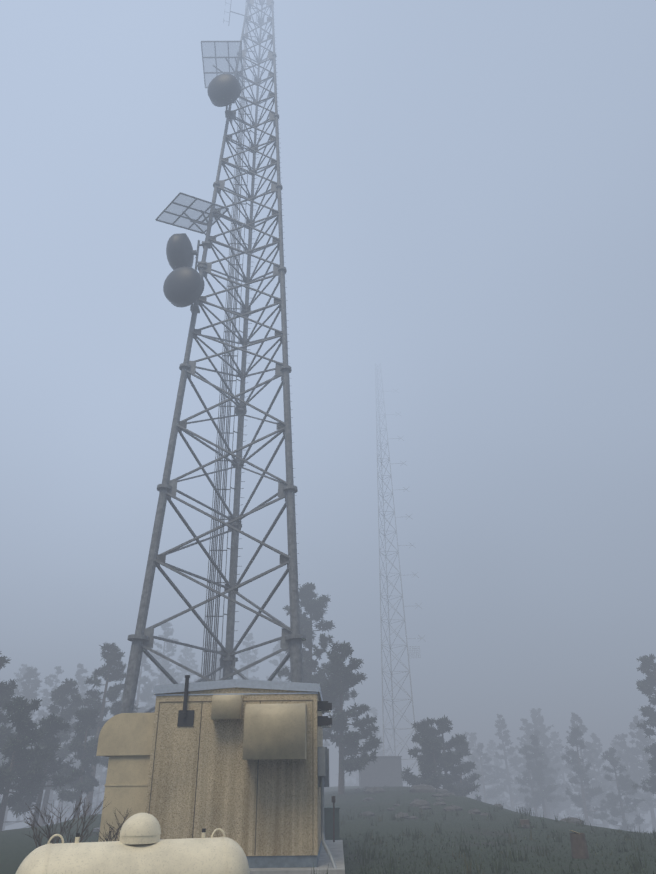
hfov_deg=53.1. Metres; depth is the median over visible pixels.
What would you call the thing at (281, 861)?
shelter skid
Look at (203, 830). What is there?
tank fittings
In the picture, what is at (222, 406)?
tower feedlines
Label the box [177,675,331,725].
shelter ironwork
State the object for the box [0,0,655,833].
sky
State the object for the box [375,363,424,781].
tower
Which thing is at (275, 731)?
shelter hoods
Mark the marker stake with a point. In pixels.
(333, 799)
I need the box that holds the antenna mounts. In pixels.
[155,0,244,312]
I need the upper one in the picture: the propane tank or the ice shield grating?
the ice shield grating
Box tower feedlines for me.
[203,11,248,681]
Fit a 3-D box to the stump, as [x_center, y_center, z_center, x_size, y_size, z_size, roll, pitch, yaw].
[5.505,10.015,16.635,0.396,0.526,8.448,-4,-27,7]
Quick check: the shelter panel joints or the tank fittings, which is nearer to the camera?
the tank fittings
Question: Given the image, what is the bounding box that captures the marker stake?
[332,796,334,841]
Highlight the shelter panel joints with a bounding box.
[148,700,312,854]
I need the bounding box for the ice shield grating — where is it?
[158,42,241,231]
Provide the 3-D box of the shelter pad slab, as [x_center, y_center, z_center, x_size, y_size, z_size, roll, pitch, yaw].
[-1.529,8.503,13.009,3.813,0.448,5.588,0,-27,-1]
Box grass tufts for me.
[311,798,655,873]
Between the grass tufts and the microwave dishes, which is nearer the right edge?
the grass tufts
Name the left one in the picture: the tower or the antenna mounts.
the antenna mounts
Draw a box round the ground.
[0,786,655,873]
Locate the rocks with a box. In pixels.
[355,784,581,827]
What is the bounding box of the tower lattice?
[93,0,305,831]
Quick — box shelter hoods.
[96,695,306,841]
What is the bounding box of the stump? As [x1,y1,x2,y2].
[519,819,588,858]
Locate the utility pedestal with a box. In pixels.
[324,807,339,839]
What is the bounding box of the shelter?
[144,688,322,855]
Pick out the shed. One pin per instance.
(383, 771)
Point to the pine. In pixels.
(16, 716)
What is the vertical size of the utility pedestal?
0.810 m
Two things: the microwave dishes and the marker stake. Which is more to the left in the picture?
the microwave dishes
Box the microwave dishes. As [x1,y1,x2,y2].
[163,74,240,306]
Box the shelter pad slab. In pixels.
[249,840,344,873]
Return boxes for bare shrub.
[22,790,131,847]
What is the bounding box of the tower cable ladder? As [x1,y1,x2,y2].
[201,0,260,678]
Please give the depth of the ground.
17.40 m
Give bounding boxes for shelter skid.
[246,839,321,867]
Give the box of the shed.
[359,756,402,787]
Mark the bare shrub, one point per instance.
(39, 841)
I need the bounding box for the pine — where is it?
[0,582,655,831]
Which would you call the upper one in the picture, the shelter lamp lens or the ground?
the shelter lamp lens
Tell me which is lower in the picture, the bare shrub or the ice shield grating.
the bare shrub
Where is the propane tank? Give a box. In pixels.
[16,813,249,873]
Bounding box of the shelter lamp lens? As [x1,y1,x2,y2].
[321,710,330,727]
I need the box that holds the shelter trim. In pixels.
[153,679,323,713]
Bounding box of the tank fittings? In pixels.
[76,828,205,836]
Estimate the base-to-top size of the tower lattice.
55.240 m

